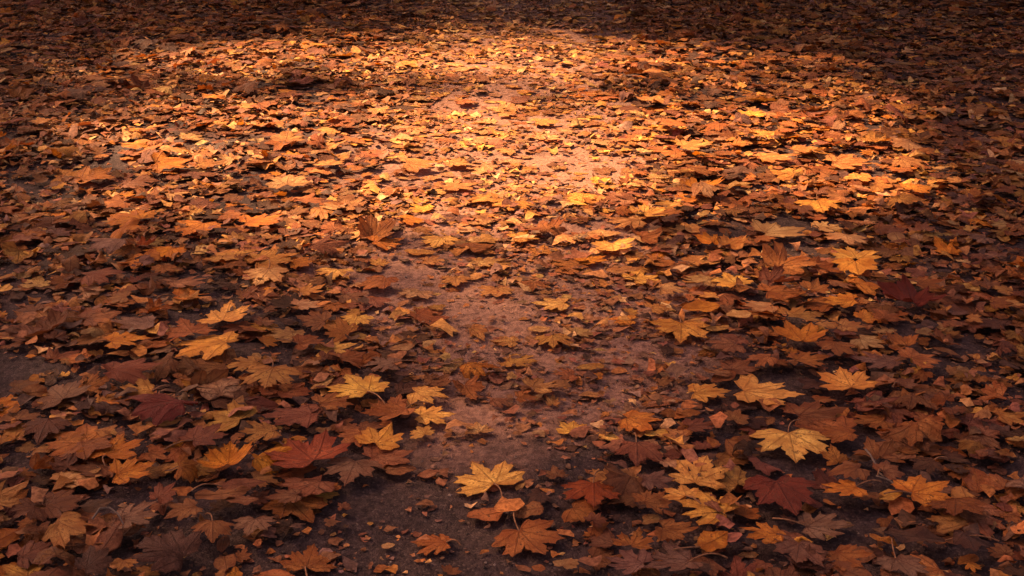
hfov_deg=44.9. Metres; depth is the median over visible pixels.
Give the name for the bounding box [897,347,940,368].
maple leaf
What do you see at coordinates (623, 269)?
oval leaf
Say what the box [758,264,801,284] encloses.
crumpled leaf
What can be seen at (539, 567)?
oval leaf
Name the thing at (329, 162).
maple leaf
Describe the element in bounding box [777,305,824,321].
maple leaf
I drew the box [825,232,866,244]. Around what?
maple leaf
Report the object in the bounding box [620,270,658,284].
maple leaf
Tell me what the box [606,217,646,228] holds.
maple leaf
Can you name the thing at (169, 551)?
maple leaf
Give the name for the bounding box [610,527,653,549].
maple leaf
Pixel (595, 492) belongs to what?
maple leaf
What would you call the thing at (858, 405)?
maple leaf
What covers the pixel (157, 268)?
maple leaf
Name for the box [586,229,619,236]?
oval leaf
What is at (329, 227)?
crumpled leaf
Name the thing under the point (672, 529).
maple leaf
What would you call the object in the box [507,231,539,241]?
maple leaf
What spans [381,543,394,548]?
oval leaf
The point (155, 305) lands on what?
crumpled leaf
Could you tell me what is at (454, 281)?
maple leaf
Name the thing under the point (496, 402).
maple leaf
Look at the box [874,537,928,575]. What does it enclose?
maple leaf
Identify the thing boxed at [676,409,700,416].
oval leaf
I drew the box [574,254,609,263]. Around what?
maple leaf
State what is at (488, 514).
oval leaf
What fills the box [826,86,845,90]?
maple leaf
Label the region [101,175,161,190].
maple leaf
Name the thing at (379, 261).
maple leaf
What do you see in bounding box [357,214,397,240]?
crumpled leaf
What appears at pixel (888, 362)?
maple leaf
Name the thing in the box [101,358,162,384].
maple leaf
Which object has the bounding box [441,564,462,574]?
maple leaf
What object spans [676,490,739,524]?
maple leaf
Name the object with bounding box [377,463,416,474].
oval leaf
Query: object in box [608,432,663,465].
maple leaf
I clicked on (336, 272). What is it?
maple leaf
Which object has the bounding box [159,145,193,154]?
maple leaf
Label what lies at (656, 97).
maple leaf
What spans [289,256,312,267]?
maple leaf
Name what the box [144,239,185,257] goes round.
maple leaf
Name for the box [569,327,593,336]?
maple leaf
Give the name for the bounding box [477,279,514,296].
maple leaf
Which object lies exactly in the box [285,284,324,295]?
maple leaf
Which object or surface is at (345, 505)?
crumpled leaf
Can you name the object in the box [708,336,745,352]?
maple leaf
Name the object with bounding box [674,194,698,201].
maple leaf
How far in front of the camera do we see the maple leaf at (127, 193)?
4.74 m
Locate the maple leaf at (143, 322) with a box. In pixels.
[110,315,156,329]
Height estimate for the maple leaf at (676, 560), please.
0.024 m
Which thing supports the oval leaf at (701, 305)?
on the path
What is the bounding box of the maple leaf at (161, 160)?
[150,151,190,172]
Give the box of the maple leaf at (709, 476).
[668,455,728,489]
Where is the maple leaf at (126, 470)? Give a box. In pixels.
[108,456,156,484]
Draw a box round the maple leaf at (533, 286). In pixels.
[516,281,549,291]
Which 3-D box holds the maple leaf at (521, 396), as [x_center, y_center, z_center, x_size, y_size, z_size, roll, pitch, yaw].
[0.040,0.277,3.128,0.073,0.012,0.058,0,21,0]
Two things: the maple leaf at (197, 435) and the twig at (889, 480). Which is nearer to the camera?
the twig at (889, 480)
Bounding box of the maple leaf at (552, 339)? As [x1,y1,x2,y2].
[534,326,573,348]
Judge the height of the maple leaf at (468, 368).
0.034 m
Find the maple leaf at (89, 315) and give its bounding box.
[66,307,121,325]
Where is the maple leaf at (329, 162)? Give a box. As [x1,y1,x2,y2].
[313,159,342,165]
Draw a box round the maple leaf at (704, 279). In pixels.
[676,274,722,286]
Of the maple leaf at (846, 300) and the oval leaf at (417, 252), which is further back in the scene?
the oval leaf at (417, 252)
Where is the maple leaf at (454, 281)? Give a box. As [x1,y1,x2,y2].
[440,275,472,285]
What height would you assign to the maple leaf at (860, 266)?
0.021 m
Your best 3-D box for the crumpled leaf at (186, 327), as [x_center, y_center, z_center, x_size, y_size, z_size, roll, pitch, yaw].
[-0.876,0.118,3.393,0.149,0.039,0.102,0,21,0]
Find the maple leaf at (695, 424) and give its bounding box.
[681,418,713,431]
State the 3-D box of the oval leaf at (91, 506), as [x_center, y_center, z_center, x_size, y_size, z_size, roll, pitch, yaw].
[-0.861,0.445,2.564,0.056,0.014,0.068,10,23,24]
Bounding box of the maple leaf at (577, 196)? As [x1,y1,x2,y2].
[566,192,596,201]
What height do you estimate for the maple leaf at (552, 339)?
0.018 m
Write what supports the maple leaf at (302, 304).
on the leaf litter
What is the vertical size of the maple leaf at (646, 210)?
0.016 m
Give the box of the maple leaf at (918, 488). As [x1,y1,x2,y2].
[884,474,951,508]
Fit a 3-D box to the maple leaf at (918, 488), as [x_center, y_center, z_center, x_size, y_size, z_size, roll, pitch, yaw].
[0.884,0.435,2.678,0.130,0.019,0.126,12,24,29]
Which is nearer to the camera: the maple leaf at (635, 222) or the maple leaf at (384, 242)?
the maple leaf at (384, 242)
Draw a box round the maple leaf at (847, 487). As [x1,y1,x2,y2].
[822,479,881,496]
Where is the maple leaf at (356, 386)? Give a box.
[325,374,389,403]
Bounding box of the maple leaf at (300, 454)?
[263,429,350,467]
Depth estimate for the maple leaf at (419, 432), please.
2.95 m
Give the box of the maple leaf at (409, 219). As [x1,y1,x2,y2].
[397,215,423,224]
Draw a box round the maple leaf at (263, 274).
[242,259,288,285]
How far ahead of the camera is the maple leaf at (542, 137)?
5.56 m
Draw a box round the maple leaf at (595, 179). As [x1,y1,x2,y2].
[590,176,615,183]
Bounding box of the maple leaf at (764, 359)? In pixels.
[745,354,776,366]
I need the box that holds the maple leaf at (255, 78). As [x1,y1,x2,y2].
[248,77,271,82]
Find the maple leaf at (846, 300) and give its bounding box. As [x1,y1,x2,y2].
[822,292,857,307]
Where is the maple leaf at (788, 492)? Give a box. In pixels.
[743,475,816,515]
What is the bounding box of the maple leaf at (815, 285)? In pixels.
[797,278,829,293]
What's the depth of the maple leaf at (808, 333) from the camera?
3.47 m
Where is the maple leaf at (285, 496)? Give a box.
[265,488,301,503]
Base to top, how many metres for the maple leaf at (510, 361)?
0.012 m
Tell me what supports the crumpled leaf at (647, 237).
on the path
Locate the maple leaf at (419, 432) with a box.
[409,425,434,438]
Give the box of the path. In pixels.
[0,0,1023,575]
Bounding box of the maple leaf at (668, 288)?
[655,282,686,294]
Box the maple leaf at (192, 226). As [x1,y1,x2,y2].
[170,220,220,235]
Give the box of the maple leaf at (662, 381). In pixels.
[654,376,672,385]
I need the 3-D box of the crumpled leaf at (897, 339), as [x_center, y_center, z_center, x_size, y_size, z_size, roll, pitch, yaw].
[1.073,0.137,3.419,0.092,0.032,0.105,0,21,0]
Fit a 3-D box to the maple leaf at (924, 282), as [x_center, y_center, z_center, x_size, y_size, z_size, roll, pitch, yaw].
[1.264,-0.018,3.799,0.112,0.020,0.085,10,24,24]
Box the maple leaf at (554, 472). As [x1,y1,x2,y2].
[544,465,568,478]
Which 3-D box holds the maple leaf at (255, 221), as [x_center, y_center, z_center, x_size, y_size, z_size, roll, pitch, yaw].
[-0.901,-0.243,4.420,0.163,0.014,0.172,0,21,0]
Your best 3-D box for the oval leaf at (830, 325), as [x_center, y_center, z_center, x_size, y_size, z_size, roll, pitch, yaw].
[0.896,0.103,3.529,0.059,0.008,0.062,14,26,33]
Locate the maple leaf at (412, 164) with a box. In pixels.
[399,158,439,172]
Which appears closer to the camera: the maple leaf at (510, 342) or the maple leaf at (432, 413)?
the maple leaf at (432, 413)
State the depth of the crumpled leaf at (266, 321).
3.52 m
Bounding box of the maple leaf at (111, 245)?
[86,238,147,253]
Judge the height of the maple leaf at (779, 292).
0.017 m
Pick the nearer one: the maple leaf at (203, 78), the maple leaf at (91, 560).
the maple leaf at (91, 560)
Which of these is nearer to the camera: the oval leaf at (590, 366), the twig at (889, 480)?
the twig at (889, 480)
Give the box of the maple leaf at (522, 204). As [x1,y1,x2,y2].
[492,199,534,210]
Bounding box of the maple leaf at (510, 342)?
[490,336,518,347]
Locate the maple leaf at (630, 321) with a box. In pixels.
[608,315,650,324]
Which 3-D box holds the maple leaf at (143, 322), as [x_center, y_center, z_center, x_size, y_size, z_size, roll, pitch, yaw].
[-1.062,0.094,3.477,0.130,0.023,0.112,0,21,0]
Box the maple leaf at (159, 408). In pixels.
[128,393,199,427]
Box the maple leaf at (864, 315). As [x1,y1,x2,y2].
[853,309,877,322]
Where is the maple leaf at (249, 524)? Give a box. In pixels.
[232,515,277,535]
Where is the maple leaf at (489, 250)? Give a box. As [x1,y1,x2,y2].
[468,245,503,254]
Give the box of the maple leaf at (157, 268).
[151,264,176,273]
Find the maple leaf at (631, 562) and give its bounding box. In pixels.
[604,549,653,574]
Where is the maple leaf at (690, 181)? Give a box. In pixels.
[672,176,724,187]
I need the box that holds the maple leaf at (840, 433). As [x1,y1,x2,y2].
[820,426,858,442]
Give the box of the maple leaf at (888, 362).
[852,353,901,368]
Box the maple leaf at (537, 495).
[524,487,550,502]
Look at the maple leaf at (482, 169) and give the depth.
5.11 m
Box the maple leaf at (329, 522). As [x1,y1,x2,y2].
[324,518,340,526]
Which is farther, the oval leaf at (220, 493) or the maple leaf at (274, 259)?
the maple leaf at (274, 259)
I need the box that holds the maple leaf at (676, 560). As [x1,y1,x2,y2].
[643,541,727,570]
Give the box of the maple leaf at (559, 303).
[531,297,569,310]
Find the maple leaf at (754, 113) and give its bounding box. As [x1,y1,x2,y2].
[734,110,765,116]
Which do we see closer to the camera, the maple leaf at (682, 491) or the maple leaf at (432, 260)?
the maple leaf at (682, 491)
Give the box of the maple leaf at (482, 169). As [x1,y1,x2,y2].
[471,165,496,173]
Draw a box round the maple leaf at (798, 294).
[767,287,814,298]
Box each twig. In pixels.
[91,507,123,523]
[865,449,884,476]
[876,475,903,490]
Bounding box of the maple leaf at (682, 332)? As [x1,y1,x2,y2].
[649,312,710,342]
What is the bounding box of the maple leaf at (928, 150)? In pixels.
[918,147,940,156]
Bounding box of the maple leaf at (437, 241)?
[421,235,459,247]
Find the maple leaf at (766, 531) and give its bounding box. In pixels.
[738,522,785,543]
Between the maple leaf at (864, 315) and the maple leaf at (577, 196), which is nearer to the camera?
the maple leaf at (864, 315)
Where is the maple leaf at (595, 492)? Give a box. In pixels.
[561,470,619,506]
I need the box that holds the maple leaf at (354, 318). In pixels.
[340,314,373,326]
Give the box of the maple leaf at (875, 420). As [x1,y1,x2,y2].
[852,412,893,428]
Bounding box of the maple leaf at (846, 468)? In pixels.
[828,460,871,479]
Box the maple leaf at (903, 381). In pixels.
[889,378,918,388]
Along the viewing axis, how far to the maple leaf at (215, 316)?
3.56 m
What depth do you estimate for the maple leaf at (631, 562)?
2.41 m
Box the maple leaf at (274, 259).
[243,248,297,267]
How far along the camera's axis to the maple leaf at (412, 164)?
5.10 m
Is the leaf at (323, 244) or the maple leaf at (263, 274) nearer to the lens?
the maple leaf at (263, 274)
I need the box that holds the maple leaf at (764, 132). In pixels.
[733,128,775,136]
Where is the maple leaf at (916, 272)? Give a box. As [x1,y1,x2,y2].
[905,267,927,277]
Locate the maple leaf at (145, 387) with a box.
[120,378,169,399]
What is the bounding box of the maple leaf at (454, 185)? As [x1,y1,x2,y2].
[423,179,477,190]
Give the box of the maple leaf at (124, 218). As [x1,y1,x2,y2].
[105,209,156,227]
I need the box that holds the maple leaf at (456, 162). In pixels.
[444,158,474,166]
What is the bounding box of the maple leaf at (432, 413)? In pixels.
[412,406,454,424]
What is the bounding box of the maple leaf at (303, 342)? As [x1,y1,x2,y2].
[276,333,323,349]
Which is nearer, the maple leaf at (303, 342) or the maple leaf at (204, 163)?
the maple leaf at (303, 342)
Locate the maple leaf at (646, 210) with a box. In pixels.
[628,203,665,216]
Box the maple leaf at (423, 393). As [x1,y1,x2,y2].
[407,386,449,403]
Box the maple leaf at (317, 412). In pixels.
[289,405,321,423]
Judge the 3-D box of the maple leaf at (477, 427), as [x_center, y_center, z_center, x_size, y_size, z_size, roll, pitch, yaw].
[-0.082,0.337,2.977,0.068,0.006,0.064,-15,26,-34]
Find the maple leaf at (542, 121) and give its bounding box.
[531,118,559,125]
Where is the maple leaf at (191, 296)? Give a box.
[172,290,202,301]
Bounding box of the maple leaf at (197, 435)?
[164,423,227,449]
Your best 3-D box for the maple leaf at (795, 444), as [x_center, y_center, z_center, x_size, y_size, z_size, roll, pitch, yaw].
[0.657,0.357,2.891,0.184,0.020,0.161,-10,23,-23]
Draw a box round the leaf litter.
[0,0,1023,575]
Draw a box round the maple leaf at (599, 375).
[582,372,602,379]
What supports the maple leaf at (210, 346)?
on the path
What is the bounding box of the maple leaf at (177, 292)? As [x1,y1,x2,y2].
[157,288,201,299]
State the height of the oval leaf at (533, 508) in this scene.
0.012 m
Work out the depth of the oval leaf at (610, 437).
2.94 m
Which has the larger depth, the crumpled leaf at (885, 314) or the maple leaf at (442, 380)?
the crumpled leaf at (885, 314)
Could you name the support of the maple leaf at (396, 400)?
on the path
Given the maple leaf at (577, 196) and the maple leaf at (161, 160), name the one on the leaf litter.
the maple leaf at (161, 160)
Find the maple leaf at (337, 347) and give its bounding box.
[314,341,356,359]
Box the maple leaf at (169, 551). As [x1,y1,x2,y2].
[125,529,201,572]
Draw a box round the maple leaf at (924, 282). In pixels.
[909,276,944,290]
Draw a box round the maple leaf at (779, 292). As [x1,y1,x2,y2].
[755,284,802,302]
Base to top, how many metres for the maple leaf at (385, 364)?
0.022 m
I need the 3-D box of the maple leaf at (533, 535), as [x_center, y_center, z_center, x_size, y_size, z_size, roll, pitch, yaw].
[0.038,0.506,2.528,0.141,0.017,0.155,9,23,23]
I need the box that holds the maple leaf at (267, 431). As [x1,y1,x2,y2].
[238,421,281,442]
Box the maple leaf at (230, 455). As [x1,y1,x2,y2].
[196,441,252,468]
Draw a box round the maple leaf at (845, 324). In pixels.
[821,318,866,331]
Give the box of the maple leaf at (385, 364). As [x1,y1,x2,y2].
[361,356,413,371]
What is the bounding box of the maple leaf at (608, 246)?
[592,237,634,250]
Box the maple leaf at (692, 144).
[675,139,712,149]
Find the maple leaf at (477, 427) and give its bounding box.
[466,422,494,433]
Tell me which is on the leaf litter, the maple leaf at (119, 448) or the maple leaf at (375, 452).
the maple leaf at (119, 448)
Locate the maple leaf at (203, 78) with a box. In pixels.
[198,74,220,82]
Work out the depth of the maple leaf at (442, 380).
3.21 m
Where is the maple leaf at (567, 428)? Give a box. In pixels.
[556,420,589,433]
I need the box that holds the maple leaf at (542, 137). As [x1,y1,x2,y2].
[531,132,561,139]
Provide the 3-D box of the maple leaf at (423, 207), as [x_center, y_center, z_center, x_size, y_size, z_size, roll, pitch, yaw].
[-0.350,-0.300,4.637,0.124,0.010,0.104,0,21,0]
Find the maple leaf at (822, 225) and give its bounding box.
[810,221,843,231]
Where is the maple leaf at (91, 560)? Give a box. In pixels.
[74,545,113,574]
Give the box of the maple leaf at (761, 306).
[742,300,788,311]
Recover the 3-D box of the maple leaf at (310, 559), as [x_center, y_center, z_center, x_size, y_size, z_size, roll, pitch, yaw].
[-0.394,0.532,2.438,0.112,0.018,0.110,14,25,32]
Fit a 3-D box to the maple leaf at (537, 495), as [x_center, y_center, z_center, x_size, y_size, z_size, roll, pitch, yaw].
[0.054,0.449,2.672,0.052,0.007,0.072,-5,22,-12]
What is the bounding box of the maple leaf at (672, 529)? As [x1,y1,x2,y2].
[654,518,697,540]
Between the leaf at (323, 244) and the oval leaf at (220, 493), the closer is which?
the oval leaf at (220, 493)
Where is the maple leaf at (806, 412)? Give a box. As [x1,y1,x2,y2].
[782,401,847,426]
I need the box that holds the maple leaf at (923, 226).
[913,222,934,230]
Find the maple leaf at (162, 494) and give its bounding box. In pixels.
[149,482,177,503]
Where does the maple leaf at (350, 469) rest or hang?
on the path
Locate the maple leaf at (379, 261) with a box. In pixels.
[370,257,389,265]
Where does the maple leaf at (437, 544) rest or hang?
on the path
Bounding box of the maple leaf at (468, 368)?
[440,362,500,379]
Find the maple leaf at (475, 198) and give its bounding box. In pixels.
[467,192,500,202]
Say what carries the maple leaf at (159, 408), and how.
on the path
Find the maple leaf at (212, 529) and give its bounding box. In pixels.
[191,512,234,542]
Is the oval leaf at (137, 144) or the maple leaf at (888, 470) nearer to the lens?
the maple leaf at (888, 470)
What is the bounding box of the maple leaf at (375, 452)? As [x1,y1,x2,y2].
[362,443,413,468]
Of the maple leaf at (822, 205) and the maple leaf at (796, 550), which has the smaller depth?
the maple leaf at (796, 550)
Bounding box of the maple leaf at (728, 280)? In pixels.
[710,272,753,289]
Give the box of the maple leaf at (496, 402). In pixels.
[486,397,513,407]
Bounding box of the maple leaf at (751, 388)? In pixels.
[734,374,804,404]
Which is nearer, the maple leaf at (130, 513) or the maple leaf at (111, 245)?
the maple leaf at (130, 513)
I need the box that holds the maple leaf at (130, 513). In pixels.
[111,500,158,528]
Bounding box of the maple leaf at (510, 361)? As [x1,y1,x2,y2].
[499,353,537,366]
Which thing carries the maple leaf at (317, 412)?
on the path
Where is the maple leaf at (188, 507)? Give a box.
[164,498,202,521]
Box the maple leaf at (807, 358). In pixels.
[786,351,830,367]
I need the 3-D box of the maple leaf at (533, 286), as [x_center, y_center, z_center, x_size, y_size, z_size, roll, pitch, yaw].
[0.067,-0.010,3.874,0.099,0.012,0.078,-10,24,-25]
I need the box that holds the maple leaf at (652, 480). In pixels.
[636,470,675,489]
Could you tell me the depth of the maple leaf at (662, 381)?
3.23 m
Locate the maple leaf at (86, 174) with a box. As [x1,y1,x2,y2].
[63,166,114,183]
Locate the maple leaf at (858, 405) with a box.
[846,390,898,410]
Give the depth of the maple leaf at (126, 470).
2.71 m
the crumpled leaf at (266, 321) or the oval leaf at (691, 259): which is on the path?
the oval leaf at (691, 259)
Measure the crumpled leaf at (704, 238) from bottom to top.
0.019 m
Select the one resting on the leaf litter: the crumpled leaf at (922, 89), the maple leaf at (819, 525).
the crumpled leaf at (922, 89)
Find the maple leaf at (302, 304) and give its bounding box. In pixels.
[290,298,319,309]
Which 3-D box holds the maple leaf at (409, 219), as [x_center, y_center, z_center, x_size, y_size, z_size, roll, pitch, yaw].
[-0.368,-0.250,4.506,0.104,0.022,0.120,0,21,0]
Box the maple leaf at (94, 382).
[80,372,109,394]
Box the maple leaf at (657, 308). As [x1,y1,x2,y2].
[643,302,671,313]
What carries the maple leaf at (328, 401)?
on the path
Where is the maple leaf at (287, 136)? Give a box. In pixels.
[264,130,304,145]
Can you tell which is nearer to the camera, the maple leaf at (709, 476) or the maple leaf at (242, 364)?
the maple leaf at (709, 476)
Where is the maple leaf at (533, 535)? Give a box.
[491,511,564,556]
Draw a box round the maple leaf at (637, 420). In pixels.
[609,410,660,431]
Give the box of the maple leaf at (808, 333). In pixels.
[772,320,827,341]
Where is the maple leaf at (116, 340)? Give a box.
[89,331,149,348]
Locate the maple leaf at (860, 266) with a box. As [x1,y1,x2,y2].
[831,257,877,274]
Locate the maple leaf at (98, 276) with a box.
[79,267,123,285]
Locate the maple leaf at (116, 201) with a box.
[94,195,136,207]
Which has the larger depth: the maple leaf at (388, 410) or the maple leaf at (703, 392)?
the maple leaf at (703, 392)
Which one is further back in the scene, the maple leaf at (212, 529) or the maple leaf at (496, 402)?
the maple leaf at (496, 402)
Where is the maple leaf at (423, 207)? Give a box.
[408,203,434,212]
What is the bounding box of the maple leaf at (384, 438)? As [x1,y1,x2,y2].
[354,422,403,449]
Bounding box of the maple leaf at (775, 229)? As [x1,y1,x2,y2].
[750,219,805,236]
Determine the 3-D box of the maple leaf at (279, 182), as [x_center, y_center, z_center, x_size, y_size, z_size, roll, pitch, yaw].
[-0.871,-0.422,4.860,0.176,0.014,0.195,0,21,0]
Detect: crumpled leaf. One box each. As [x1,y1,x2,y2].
[139,298,172,312]
[165,318,217,343]
[254,317,274,326]
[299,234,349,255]
[319,220,343,234]
[338,502,351,510]
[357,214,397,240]
[452,375,484,399]
[523,216,568,235]
[545,394,559,405]
[583,512,607,526]
[630,225,661,243]
[641,109,653,114]
[695,232,719,244]
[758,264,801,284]
[760,240,822,274]
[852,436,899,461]
[872,308,899,321]
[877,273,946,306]
[886,331,918,349]
[912,83,929,93]
[912,411,944,424]
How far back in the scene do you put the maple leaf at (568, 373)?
3.26 m
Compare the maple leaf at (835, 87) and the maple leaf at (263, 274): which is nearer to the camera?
the maple leaf at (263, 274)
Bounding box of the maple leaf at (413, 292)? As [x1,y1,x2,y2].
[397,288,434,298]
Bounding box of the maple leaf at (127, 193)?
[119,191,135,197]
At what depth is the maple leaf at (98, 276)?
3.81 m
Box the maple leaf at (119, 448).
[88,432,143,465]
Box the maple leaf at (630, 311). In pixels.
[624,308,638,315]
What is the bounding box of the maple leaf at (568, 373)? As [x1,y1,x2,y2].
[552,367,578,380]
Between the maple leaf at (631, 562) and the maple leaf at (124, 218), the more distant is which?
the maple leaf at (124, 218)
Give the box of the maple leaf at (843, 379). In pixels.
[817,366,878,390]
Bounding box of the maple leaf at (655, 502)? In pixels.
[632,490,671,514]
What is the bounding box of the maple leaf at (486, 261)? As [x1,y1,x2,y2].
[456,256,506,266]
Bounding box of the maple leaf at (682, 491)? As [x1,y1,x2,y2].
[662,484,701,503]
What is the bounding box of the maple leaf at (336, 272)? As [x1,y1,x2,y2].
[316,268,353,279]
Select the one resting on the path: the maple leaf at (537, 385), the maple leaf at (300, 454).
the maple leaf at (537, 385)
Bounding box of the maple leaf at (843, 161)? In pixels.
[825,154,870,168]
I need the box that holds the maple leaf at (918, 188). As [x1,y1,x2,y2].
[899,183,933,192]
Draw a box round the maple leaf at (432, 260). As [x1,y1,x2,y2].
[412,255,450,264]
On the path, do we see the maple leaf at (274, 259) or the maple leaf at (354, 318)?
the maple leaf at (354, 318)
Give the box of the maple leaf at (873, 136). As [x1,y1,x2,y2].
[858,130,889,141]
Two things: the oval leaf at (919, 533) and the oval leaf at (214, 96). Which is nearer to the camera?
the oval leaf at (919, 533)
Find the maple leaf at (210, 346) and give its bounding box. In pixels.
[174,331,238,359]
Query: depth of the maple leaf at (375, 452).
2.83 m
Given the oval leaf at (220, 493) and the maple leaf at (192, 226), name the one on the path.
the maple leaf at (192, 226)
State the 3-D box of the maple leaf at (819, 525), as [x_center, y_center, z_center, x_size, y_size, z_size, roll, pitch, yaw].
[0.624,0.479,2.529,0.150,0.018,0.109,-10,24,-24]
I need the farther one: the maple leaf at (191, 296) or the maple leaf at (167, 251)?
the maple leaf at (167, 251)
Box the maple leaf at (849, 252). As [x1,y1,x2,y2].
[832,246,880,259]
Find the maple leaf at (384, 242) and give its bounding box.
[366,234,405,249]
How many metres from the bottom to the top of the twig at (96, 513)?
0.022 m
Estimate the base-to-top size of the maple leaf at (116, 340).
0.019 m
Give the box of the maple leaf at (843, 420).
[794,415,856,442]
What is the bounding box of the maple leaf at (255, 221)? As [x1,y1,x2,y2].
[238,213,281,226]
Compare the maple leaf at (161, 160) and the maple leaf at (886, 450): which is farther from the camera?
the maple leaf at (161, 160)
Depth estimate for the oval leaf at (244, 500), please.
2.58 m
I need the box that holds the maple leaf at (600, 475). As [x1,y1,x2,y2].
[586,463,624,483]
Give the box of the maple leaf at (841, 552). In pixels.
[826,544,871,570]
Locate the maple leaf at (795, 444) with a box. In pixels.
[749,419,830,462]
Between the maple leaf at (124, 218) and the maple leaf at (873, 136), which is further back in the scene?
the maple leaf at (873, 136)
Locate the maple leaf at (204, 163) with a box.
[193,156,225,168]
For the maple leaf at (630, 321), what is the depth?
3.60 m
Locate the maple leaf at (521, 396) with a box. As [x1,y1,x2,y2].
[514,391,536,402]
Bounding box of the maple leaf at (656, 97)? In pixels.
[637,94,663,104]
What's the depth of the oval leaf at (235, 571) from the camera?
2.39 m
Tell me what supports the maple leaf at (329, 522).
on the path
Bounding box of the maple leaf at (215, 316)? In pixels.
[197,300,250,323]
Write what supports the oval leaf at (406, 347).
on the path
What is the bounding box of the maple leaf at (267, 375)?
[238,356,302,388]
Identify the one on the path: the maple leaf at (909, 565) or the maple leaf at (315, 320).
the maple leaf at (315, 320)
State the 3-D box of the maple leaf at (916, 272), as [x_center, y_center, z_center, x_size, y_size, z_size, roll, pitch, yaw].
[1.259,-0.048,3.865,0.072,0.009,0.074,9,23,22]
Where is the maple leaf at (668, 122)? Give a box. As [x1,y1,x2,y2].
[655,118,687,126]
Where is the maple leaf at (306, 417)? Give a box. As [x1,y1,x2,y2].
[262,404,319,427]
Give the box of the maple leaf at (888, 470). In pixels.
[872,460,904,479]
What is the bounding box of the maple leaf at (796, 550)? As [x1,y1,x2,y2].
[773,533,828,567]
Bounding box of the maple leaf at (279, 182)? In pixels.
[265,174,309,188]
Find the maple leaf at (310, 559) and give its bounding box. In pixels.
[279,543,337,575]
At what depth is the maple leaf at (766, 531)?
2.48 m
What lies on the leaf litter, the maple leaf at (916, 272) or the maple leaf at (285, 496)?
the maple leaf at (285, 496)
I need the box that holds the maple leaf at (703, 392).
[688,383,730,402]
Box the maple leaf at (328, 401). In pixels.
[311,391,354,409]
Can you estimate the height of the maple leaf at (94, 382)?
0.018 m
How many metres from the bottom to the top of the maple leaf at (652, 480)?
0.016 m
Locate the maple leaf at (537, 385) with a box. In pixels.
[522,376,557,393]
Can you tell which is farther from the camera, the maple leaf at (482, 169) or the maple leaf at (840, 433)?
the maple leaf at (482, 169)
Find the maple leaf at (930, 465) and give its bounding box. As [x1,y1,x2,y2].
[908,456,947,473]
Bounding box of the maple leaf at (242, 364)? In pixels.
[226,356,261,371]
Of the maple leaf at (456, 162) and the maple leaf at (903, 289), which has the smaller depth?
the maple leaf at (903, 289)
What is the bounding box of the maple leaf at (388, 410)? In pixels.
[360,399,427,420]
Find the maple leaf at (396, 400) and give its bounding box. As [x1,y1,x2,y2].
[387,394,407,404]
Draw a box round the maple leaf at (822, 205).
[794,194,841,212]
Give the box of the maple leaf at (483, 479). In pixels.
[454,460,525,496]
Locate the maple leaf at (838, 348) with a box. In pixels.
[816,339,855,355]
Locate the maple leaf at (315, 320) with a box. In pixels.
[295,310,331,331]
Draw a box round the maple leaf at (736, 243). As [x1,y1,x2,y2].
[716,234,747,248]
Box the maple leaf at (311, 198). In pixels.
[292,192,324,203]
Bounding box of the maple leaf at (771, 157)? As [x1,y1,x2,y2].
[753,152,799,162]
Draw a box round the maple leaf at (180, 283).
[161,275,211,287]
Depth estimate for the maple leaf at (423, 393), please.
3.12 m
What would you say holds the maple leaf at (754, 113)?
on the leaf litter
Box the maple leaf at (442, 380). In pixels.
[424,372,451,385]
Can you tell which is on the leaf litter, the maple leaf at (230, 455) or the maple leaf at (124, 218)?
the maple leaf at (230, 455)
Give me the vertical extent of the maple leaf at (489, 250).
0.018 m
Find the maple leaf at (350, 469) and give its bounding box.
[324,457,384,485]
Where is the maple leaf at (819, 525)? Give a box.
[772,512,852,540]
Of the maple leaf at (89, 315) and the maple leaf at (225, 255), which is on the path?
the maple leaf at (89, 315)
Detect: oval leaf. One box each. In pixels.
[76,498,116,512]
[121,139,150,148]
[191,478,266,490]
[194,486,249,499]
[202,93,226,99]
[224,494,258,504]
[226,566,242,575]
[253,538,261,545]
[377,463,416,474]
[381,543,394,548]
[390,343,414,350]
[404,249,437,254]
[417,469,438,477]
[467,505,525,520]
[511,501,543,518]
[528,326,549,331]
[532,564,544,571]
[576,363,603,369]
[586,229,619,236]
[596,432,619,440]
[606,266,639,272]
[644,258,674,266]
[673,530,728,551]
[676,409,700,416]
[681,255,721,265]
[682,299,719,311]
[690,317,711,322]
[702,367,731,376]
[725,309,750,317]
[789,145,825,152]
[816,319,838,328]
[882,526,998,542]
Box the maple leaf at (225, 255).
[182,249,257,261]
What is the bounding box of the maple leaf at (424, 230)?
[412,226,434,234]
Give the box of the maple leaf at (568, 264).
[549,259,587,270]
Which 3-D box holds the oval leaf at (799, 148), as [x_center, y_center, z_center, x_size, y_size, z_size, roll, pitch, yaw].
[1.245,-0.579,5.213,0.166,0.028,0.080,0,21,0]
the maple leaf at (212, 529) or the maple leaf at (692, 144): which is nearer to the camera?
the maple leaf at (212, 529)
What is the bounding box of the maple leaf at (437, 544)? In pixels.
[411,534,460,555]
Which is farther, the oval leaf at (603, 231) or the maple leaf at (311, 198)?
the maple leaf at (311, 198)
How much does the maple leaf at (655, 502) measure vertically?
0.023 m
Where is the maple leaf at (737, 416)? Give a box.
[724,409,749,424]

